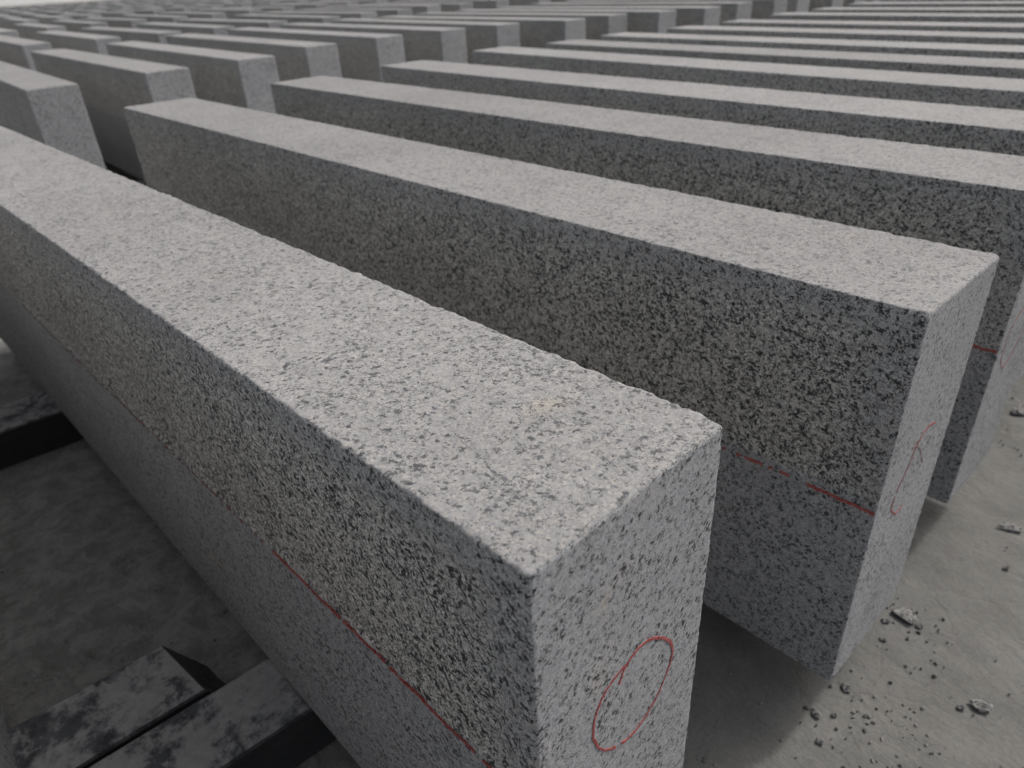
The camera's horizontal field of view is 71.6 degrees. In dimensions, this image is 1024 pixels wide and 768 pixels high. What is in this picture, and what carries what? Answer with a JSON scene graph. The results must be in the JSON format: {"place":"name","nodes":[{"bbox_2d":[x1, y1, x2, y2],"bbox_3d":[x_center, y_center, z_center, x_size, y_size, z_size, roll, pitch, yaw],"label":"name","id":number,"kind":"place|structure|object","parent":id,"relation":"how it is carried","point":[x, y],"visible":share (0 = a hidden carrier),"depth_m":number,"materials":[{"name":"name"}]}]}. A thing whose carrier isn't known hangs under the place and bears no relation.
{"place":"outdoors","nodes":[
{"label":"outdoors","id":0,"kind":"place"},
{"bbox_2d":[0,0,76,4],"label":"sky","id":1,"kind":"structure","parent":0,"point":[7,2],"depth_m":56.69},
{"bbox_2d":[0,0,1023,767],"bbox_3d":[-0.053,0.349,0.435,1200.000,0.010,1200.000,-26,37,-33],"label":"ground","id":2,"kind":"structure","parent":0,"point":[98,564],"depth_m":0.65,"materials":[{"name":"concrete"}]},
{"bbox_2d":[0,703,17,767],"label":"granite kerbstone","id":3,"kind":"object","parent":2,"relation":"on","point":[7,758],"visible":1,"depth_m":0.50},
{"bbox_2d":[0,391,83,469],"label":"timber batten","id":4,"kind":"object","parent":2,"relation":"on","point":[35,425],"visible":0.09,"depth_m":0.93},
{"bbox_2d":[8,646,225,767],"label":"timber batten","id":5,"kind":"object","parent":2,"relation":"on","point":[95,722],"visible":0.85,"depth_m":0.54,"materials":[{"name":"wood"}]},
{"bbox_2d":[135,180,146,185],"bbox_3d":[0.316,-1.199,2.990,4.350,0.050,0.066,-26,37,-33],"label":"timber batten","id":6,"kind":"object","parent":2,"relation":"on","point":[142,182],"depth_m":2.00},
{"bbox_2d":[0,61,105,169],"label":"granite kerbstone","id":7,"kind":"object","parent":6,"relation":"on","point":[48,110],"visible":0.49,"depth_m":1.57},
{"bbox_2d":[165,33,341,81],"bbox_3d":[-0.973,-1.103,2.610,0.106,0.300,1.274,-26,37,-33],"label":"granite kerbstone","id":8,"kind":"object","parent":6,"relation":"on","point":[294,59],"visible":0.3,"depth_m":2.22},
{"bbox_2d":[227,27,404,81],"bbox_3d":[-0.796,-1.217,2.786,0.101,0.300,1.274,-25,37,-32],"label":"granite kerbstone","id":9,"kind":"object","parent":6,"relation":"on","point":[365,56],"visible":0.37,"depth_m":2.39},
{"bbox_2d":[279,23,467,63],"bbox_3d":[-0.602,-1.295,2.900,0.104,0.300,1.274,-25,37,-32],"label":"granite kerbstone","id":10,"kind":"object","parent":6,"relation":"on","point":[444,44],"visible":0.3,"depth_m":2.48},
{"bbox_2d":[331,18,519,63],"bbox_3d":[-0.406,-1.370,3.010,0.104,0.300,1.274,-24,36,-31],"label":"granite kerbstone","id":11,"kind":"object","parent":6,"relation":"on","point":[482,35],"visible":0.28,"depth_m":2.59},
{"bbox_2d":[376,16,584,48],"bbox_3d":[-0.182,-1.389,3.018,0.104,0.300,1.274,-26,37,-33],"label":"granite kerbstone","id":12,"kind":"object","parent":6,"relation":"on","point":[535,32],"visible":0.17,"depth_m":2.61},
{"bbox_2d":[414,12,626,39],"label":"granite kerbstone","id":13,"kind":"object","parent":6,"relation":"on","point":[597,25],"visible":0.17,"depth_m":2.69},
{"bbox_2d":[494,6,720,26],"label":"granite kerbstone","id":14,"kind":"object","parent":6,"relation":"on","point":[699,15],"visible":0.2,"depth_m":2.80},
{"bbox_2d":[528,1,751,25],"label":"granite kerbstone","id":15,"kind":"object","parent":6,"relation":"on","point":[732,11],"visible":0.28,"depth_m":2.97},
{"bbox_2d":[562,0,787,19],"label":"granite kerbstone","id":16,"kind":"object","parent":6,"relation":"on","point":[762,9],"visible":0.09,"depth_m":3.04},
{"bbox_2d":[786,0,809,11],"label":"granite kerbstone","id":17,"kind":"object","parent":6,"relation":"on","point":[797,5],"visible":0.03,"depth_m":3.16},
{"bbox_2d":[808,0,842,11],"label":"granite kerbstone","id":18,"kind":"object","parent":6,"relation":"on","point":[815,4],"visible":0.02,"depth_m":3.28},
{"bbox_2d":[843,0,864,6],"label":"granite kerbstone","id":19,"kind":"object","parent":6,"relation":"on","point":[846,3],"visible":0.01,"depth_m":3.41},
{"bbox_2d":[89,658,336,767],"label":"timber batten","id":20,"kind":"object","parent":2,"relation":"on","point":[262,714],"visible":0.12,"depth_m":0.52,"materials":[{"name":"wood"}]},
{"bbox_2d":[0,126,722,767],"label":"granite kerbstone","id":21,"kind":"object","parent":20,"relation":"on","point":[398,528],"visible":1,"depth_m":0.34,"materials":[{"name":"stone"}]},
{"bbox_2d":[0,384,1023,767],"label":"stone grit","id":22,"kind":"object","parent":2,"relation":"on","point":[806,706],"visible":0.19,"depth_m":0.56,"materials":[{"name":"stone"}]},
{"bbox_2d":[812,708,821,718],"bbox_3d":[0.239,0.259,0.559,0.008,0.003,0.010,-12,29,-7],"label":"stone chip","id":23,"kind":"object","parent":2,"relation":"on","point":[816,713],"visible":1,"depth_m":0.56,"materials":[{"name":"stone"}]},
{"bbox_2d":[815,738,824,744],"bbox_3d":[0.234,0.272,0.539,0.006,0.002,0.004,17,38,35],"label":"stone chip","id":24,"kind":"object","parent":2,"relation":"on","point":[819,741],"visible":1,"depth_m":0.54,"materials":[{"name":"stone"}]},
{"bbox_2d":[841,683,851,691],"bbox_3d":[0.272,0.247,0.577,0.010,0.003,0.008,21,42,40],"label":"stone chip","id":25,"kind":"object","parent":2,"relation":"on","point":[846,687],"visible":1,"depth_m":0.58,"materials":[{"name":"stone"}]},
{"bbox_2d":[881,617,890,622],"bbox_3d":[0.333,0.211,0.633,0.008,0.003,0.007,9,36,26],"label":"stone chip","id":26,"kind":"object","parent":2,"relation":"on","point":[885,620],"visible":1,"depth_m":0.63,"materials":[{"name":"stone"}]},
{"bbox_2d":[892,607,917,622],"bbox_3d":[0.352,0.206,0.636,0.016,0.007,0.021,-18,30,-17],"label":"stone chip","id":27,"kind":"object","parent":2,"relation":"on","point":[906,614],"visible":1,"depth_m":0.63,"materials":[{"name":"stone"}]},
{"bbox_2d":[916,622,924,628],"bbox_3d":[0.360,0.213,0.627,0.008,0.002,0.006,-7,34,1],"label":"stone chip","id":28,"kind":"object","parent":2,"relation":"on","point":[920,625],"visible":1,"depth_m":0.63,"materials":[{"name":"stone"}]},
{"bbox_2d":[956,704,964,709],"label":"stone chip","id":29,"kind":"object","parent":2,"relation":"on","point":[960,707],"visible":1,"depth_m":0.56,"materials":[{"name":"stone"}]},
{"bbox_2d":[969,699,993,711],"bbox_3d":[0.368,0.252,0.557,0.017,0.005,0.011,10,36,28],"label":"stone chip","id":30,"kind":"object","parent":2,"relation":"on","point":[981,705],"visible":1,"depth_m":0.56,"materials":[{"name":"stone"}]},
{"bbox_2d":[996,523,1021,532],"bbox_3d":[0.508,0.145,0.725,0.023,0.007,0.014,14,35,27],"label":"stone chip","id":31,"kind":"object","parent":2,"relation":"on","point":[1010,527],"visible":1,"depth_m":0.72,"materials":[{"name":"stone"}]},
{"bbox_2d":[1013,404,1023,415],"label":"stone chip","id":32,"kind":"object","parent":2,"relation":"on","point":[1018,409],"visible":1,"depth_m":0.90,"materials":[{"name":"stone"}]},
{"bbox_3d":[1.096,-0.797,2.227,3.285,0.050,0.071,-26,37,-33],"label":"timber batten","id":33,"kind":"object","parent":2,"relation":"on","visible":0},
{"bbox_2d":[472,46,1023,110],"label":"granite kerbstone","id":34,"kind":"object","parent":33,"relation":"on","point":[988,92],"visible":0.17,"depth_m":1.16,"materials":[{"name":"stone"}]},
{"bbox_2d":[546,39,1023,78],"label":"granite kerbstone","id":35,"kind":"object","parent":33,"relation":"on","point":[992,67],"visible":0.15,"depth_m":1.31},
{"bbox_2d":[600,32,1023,59],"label":"granite kerbstone","id":36,"kind":"object","parent":33,"relation":"on","point":[1016,52],"visible":0.16,"depth_m":1.47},
{"bbox_2d":[666,25,1023,45],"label":"granite kerbstone","id":37,"kind":"object","parent":33,"relation":"on","point":[992,38],"visible":0.2,"depth_m":1.62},
{"bbox_2d":[721,19,1023,32],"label":"granite kerbstone","id":38,"kind":"object","parent":33,"relation":"on","point":[952,26],"visible":0.17,"depth_m":1.77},
{"bbox_2d":[769,12,1023,22],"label":"granite kerbstone","id":39,"kind":"object","parent":33,"relation":"on","point":[967,17],"visible":0.18,"depth_m":1.96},
{"bbox_2d":[811,7,1023,13],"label":"granite kerbstone","id":40,"kind":"object","parent":33,"relation":"on","point":[1013,10],"visible":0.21,"depth_m":2.12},
{"bbox_2d":[848,1,1023,6],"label":"granite kerbstone","id":41,"kind":"object","parent":33,"relation":"on","point":[954,4],"visible":0.17,"depth_m":2.29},
{"bbox_3d":[-5.245,-5.142,10.273,5.189,0.048,0.071,-26,37,-33],"label":"timber batten","id":42,"kind":"object","parent":2,"relation":"on","visible":0},
{"bbox_2d":[9,11,33,15],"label":"granite kerbstone","id":43,"kind":"object","parent":42,"relation":"on","point":[14,13],"visible":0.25,"depth_m":9.10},
{"bbox_2d":[31,10,59,13],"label":"granite kerbstone","id":44,"kind":"object","parent":42,"relation":"on","point":[38,11],"visible":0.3,"depth_m":9.17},
{"bbox_2d":[51,9,83,11],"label":"granite kerbstone","id":45,"kind":"object","parent":42,"relation":"on","point":[65,10],"visible":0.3,"depth_m":9.13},
{"bbox_2d":[78,7,108,9],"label":"granite kerbstone","id":46,"kind":"object","parent":42,"relation":"on","point":[87,8],"visible":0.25,"depth_m":9.34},
{"bbox_2d":[95,5,130,7],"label":"granite kerbstone","id":47,"kind":"object","parent":42,"relation":"on","point":[119,6],"visible":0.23,"depth_m":9.25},
{"bbox_2d":[115,4,152,5],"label":"granite kerbstone","id":48,"kind":"object","parent":42,"relation":"on","point":[137,4],"visible":0.18,"depth_m":9.47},
{"bbox_2d":[137,2,172,4],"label":"granite kerbstone","id":49,"kind":"object","parent":42,"relation":"on","point":[159,3],"visible":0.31,"depth_m":9.61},
{"bbox_2d":[153,1,191,2],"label":"granite kerbstone","id":50,"kind":"object","parent":42,"relation":"on","point":[176,1],"visible":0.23,"depth_m":9.71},
{"bbox_2d":[174,0,208,1],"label":"granite kerbstone","id":51,"kind":"object","parent":42,"relation":"on","point":[192,0],"visible":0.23,"depth_m":9.90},
{"bbox_3d":[1.509,-0.556,1.774,3.325,0.050,0.069,-26,37,-33],"label":"timber batten","id":52,"kind":"object","parent":2,"relation":"on","visible":0},
{"bbox_2d":[123,97,998,679],"bbox_3d":[-0.168,-0.144,0.893,0.117,0.300,1.274,-28,38,-35],"label":"granite kerbstone","id":53,"kind":"object","parent":52,"relation":"on","point":[815,369],"visible":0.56,"depth_m":0.52,"materials":[{"name":"stone"}]},
{"bbox_2d":[270,76,1023,503],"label":"granite kerbstone","id":54,"kind":"object","parent":52,"relation":"on","point":[962,198],"visible":0.38,"depth_m":0.70,"materials":[{"name":"stone"}]},
{"bbox_2d":[381,60,1023,383],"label":"granite kerbstone","id":55,"kind":"object","parent":52,"relation":"on","point":[991,130],"visible":0.24,"depth_m":0.95,"materials":[{"name":"stone"}]},
{"bbox_2d":[880,0,1023,1],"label":"granite kerbstone","id":56,"kind":"object","parent":52,"relation":"on","point":[939,0],"depth_m":2.51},
{"bbox_3d":[-0.261,-1.515,3.587,4.350,0.050,0.071,-26,37,-33],"label":"timber batten","id":57,"kind":"object","parent":2,"relation":"on","visible":0},
{"bbox_2d":[30,48,196,181],"bbox_3d":[-1.238,-0.843,2.194,0.106,0.300,1.274,-26,37,-34],"label":"granite kerbstone","id":58,"kind":"object","parent":57,"relation":"on","point":[111,88],"visible":0.61,"depth_m":2.00,"materials":[{"name":"stone"}]},
{"bbox_2d":[106,41,278,113],"bbox_3d":[-1.072,-0.946,2.350,0.103,0.300,1.274,-26,37,-33],"label":"granite kerbstone","id":59,"kind":"object","parent":57,"relation":"on","point":[239,79],"visible":0.37,"depth_m":1.96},
{"bbox_2d":[455,9,675,33],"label":"granite kerbstone","id":60,"kind":"object","parent":57,"relation":"on","point":[650,21],"visible":0.2,"depth_m":2.73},
{"bbox_3d":[-5.689,-5.676,11.229,5.573,0.048,0.071,-26,37,-33],"label":"timber batten","id":61,"kind":"object","parent":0,"visible":0},
{"bbox_2d":[19,9,42,11],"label":"granite kerbstone","id":62,"kind":"object","parent":61,"relation":"on","point":[25,10],"visible":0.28,"depth_m":10.34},
{"bbox_2d":[56,6,84,8],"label":"granite kerbstone","id":63,"kind":"object","parent":61,"relation":"on","point":[73,7],"visible":0.21,"depth_m":10.48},
{"bbox_2d":[77,5,104,6],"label":"granite kerbstone","id":64,"kind":"object","parent":61,"relation":"on","point":[90,5],"visible":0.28,"depth_m":10.63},
{"bbox_2d":[96,3,123,5],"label":"granite kerbstone","id":65,"kind":"object","parent":61,"relation":"on","point":[114,4],"visible":0.2,"depth_m":10.82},
{"bbox_3d":[-6.150,-5.929,11.705,5.573,0.048,0.071,-26,37,-33],"label":"timber batten","id":66,"kind":"object","parent":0,"visible":0},
{"bbox_2d":[142,0,173,1],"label":"granite kerbstone","id":67,"kind":"object","parent":66,"relation":"on","point":[160,1],"visible":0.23,"depth_m":11.30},
{"bbox_3d":[-1.609,-2.002,4.555,3.610,0.048,0.072,-26,37,-33],"label":"timber batten","id":68,"kind":"object","parent":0,"visible":0},
{"bbox_2d":[0,35,51,71],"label":"granite kerbstone","id":69,"kind":"object","parent":68,"relation":"on","point":[14,51],"visible":0.35,"depth_m":3.00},
{"bbox_2d":[35,30,120,54],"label":"granite kerbstone","id":70,"kind":"object","parent":68,"relation":"on","point":[86,42],"visible":0.31,"depth_m":3.27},
{"bbox_2d":[80,27,181,43],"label":"granite kerbstone","id":71,"kind":"object","parent":68,"relation":"on","point":[142,35],"visible":0.29,"depth_m":3.35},
{"bbox_2d":[136,22,233,35],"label":"granite kerbstone","id":72,"kind":"object","parent":68,"relation":"on","point":[203,29],"visible":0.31,"depth_m":3.59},
{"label":"timber batten","id":73,"kind":"object","parent":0,"visible":0},
{"bbox_2d":[176,18,286,28],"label":"granite kerbstone","id":74,"kind":"object","parent":73,"relation":"on","point":[236,23],"visible":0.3,"depth_m":3.74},
{"bbox_2d":[233,14,340,23],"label":"granite kerbstone","id":75,"kind":"object","parent":73,"relation":"on","point":[289,19],"visible":0.23,"depth_m":3.91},
{"bbox_2d":[258,11,376,18],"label":"granite kerbstone","id":76,"kind":"object","parent":73,"relation":"on","point":[356,14],"visible":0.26,"depth_m":4.08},
{"bbox_2d":[293,8,412,16],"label":"granite kerbstone","id":77,"kind":"object","parent":73,"relation":"on","point":[382,12],"visible":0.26,"depth_m":4.13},
{"bbox_2d":[320,5,440,15],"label":"granite kerbstone","id":78,"kind":"object","parent":73,"relation":"on","point":[416,9],"visible":0.21,"depth_m":4.31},
{"bbox_2d":[358,2,472,11],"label":"granite kerbstone","id":79,"kind":"object","parent":73,"relation":"on","point":[449,7],"visible":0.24,"depth_m":4.41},
{"bbox_2d":[387,0,508,8],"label":"granite kerbstone","id":80,"kind":"object","parent":73,"relation":"on","point":[485,4],"visible":0.12,"depth_m":4.59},
{"bbox_2d":[509,0,550,5],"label":"granite kerbstone","id":81,"kind":"object","parent":73,"relation":"on","point":[519,2],"visible":0.02,"depth_m":4.61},
{"bbox_2d":[551,0,568,2],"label":"granite kerbstone","id":82,"kind":"object","parent":73,"relation":"on","point":[556,1],"depth_m":4.71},
{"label":"timber batten","id":83,"kind":"object","parent":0,"visible":0},
{"bbox_2d":[0,28,19,37],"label":"granite kerbstone","id":84,"kind":"object","parent":83,"relation":"on","point":[8,32],"visible":0.15,"depth_m":4.17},
{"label":"timber batten","id":85,"kind":"object","parent":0,"visible":0},
{"bbox_2d":[12,23,65,40],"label":"granite kerbstone","id":86,"kind":"object","parent":85,"relation":"on","point":[26,30],"visible":0.31,"depth_m":4.77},
{"bbox_2d":[50,20,108,32],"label":"granite kerbstone","id":87,"kind":"object","parent":85,"relation":"on","point":[73,25],"visible":0.29,"depth_m":4.80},
{"bbox_2d":[78,18,146,28],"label":"granite kerbstone","id":88,"kind":"object","parent":85,"relation":"on","point":[122,22],"visible":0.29,"depth_m":4.86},
{"bbox_2d":[123,14,187,22],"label":"granite kerbstone","id":89,"kind":"object","parent":85,"relation":"on","point":[163,18],"visible":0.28,"depth_m":5.06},
{"bbox_2d":[157,12,226,18],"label":"granite kerbstone","id":90,"kind":"object","parent":85,"relation":"on","point":[206,15],"visible":0.26,"depth_m":5.19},
{"bbox_2d":[190,8,261,18],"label":"granite kerbstone","id":91,"kind":"object","parent":85,"relation":"on","point":[229,13],"visible":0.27,"depth_m":5.39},
{"bbox_2d":[219,7,294,11],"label":"granite kerbstone","id":92,"kind":"object","parent":85,"relation":"on","point":[266,9],"visible":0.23,"depth_m":5.51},
{"bbox_2d":[251,4,327,8],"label":"granite kerbstone","id":93,"kind":"object","parent":85,"relation":"on","point":[301,6],"visible":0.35,"depth_m":5.67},
{"bbox_2d":[277,2,358,5],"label":"granite kerbstone","id":94,"kind":"object","parent":85,"relation":"on","point":[340,3],"visible":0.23,"depth_m":5.71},
{"bbox_2d":[308,0,387,3],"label":"granite kerbstone","id":95,"kind":"object","parent":85,"relation":"on","point":[370,1],"visible":0.2,"depth_m":5.87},
{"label":"timber batten","id":96,"kind":"object","parent":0,"visible":0},
{"bbox_2d":[2,18,39,29],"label":"granite kerbstone","id":97,"kind":"object","parent":96,"relation":"on","point":[8,22],"visible":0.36,"depth_m":6.10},
{"bbox_2d":[30,16,72,24],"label":"granite kerbstone","id":98,"kind":"object","parent":96,"relation":"on","point":[45,20],"visible":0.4,"depth_m":6.22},
{"bbox_2d":[54,14,101,19],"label":"granite kerbstone","id":99,"kind":"object","parent":96,"relation":"on","point":[75,16],"visible":0.25,"depth_m":6.28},
{"bbox_2d":[84,12,134,17],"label":"granite kerbstone","id":100,"kind":"object","parent":96,"relation":"on","point":[112,14],"visible":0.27,"depth_m":6.42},
{"bbox_2d":[111,10,164,14],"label":"granite kerbstone","id":101,"kind":"object","parent":96,"relation":"on","point":[147,12],"visible":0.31,"depth_m":6.51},
{"bbox_2d":[139,8,194,11],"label":"granite kerbstone","id":102,"kind":"object","parent":96,"relation":"on","point":[177,9],"visible":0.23,"depth_m":6.66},
{"bbox_2d":[168,5,223,8],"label":"granite kerbstone","id":103,"kind":"object","parent":96,"relation":"on","point":[209,7],"visible":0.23,"depth_m":6.83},
{"bbox_2d":[191,3,251,6],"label":"granite kerbstone","id":104,"kind":"object","parent":96,"relation":"on","point":[239,5],"visible":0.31,"depth_m":6.87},
{"bbox_2d":[219,2,279,4],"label":"granite kerbstone","id":105,"kind":"object","parent":96,"relation":"on","point":[255,3],"visible":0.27,"depth_m":7.07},
{"bbox_2d":[250,0,308,2],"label":"granite kerbstone","id":106,"kind":"object","parent":96,"relation":"on","point":[291,1],"visible":0.22,"depth_m":7.15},
{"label":"timber batten","id":107,"kind":"object","parent":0,"visible":0},
{"bbox_2d":[0,15,20,28],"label":"granite kerbstone","id":108,"kind":"object","parent":107,"relation":"on","point":[2,25],"visible":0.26,"depth_m":7.42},
{"bbox_2d":[16,13,46,18],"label":"granite kerbstone","id":109,"kind":"object","parent":107,"relation":"on","point":[25,15],"visible":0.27,"depth_m":7.65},
{"bbox_2d":[42,11,76,15],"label":"granite kerbstone","id":110,"kind":"object","parent":107,"relation":"on","point":[50,13],"visible":0.24,"depth_m":7.84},
{"bbox_2d":[71,10,105,13],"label":"granite kerbstone","id":111,"kind":"object","parent":107,"relation":"on","point":[79,11],"visible":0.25,"depth_m":7.95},
{"bbox_2d":[92,8,132,11],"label":"granite kerbstone","id":112,"kind":"object","parent":107,"relation":"on","point":[108,9],"visible":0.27,"depth_m":8.04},
{"bbox_2d":[123,6,161,9],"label":"granite kerbstone","id":113,"kind":"object","parent":107,"relation":"on","point":[136,7],"visible":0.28,"depth_m":8.14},
{"bbox_2d":[141,5,183,7],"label":"granite kerbstone","id":114,"kind":"object","parent":107,"relation":"on","point":[164,6],"visible":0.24,"depth_m":8.15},
{"bbox_2d":[161,3,206,5],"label":"granite kerbstone","id":115,"kind":"object","parent":107,"relation":"on","point":[187,4],"visible":0.17,"depth_m":8.36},
{"bbox_2d":[212,0,251,1],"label":"granite kerbstone","id":116,"kind":"object","parent":107,"relation":"on","point":[234,0],"visible":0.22,"depth_m":8.48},
{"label":"timber batten","id":117,"kind":"object","parent":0,"visible":0},
{"bbox_2d":[184,1,232,3],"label":"granite kerbstone","id":118,"kind":"object","parent":117,"relation":"on","point":[212,2],"visible":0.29,"depth_m":8.40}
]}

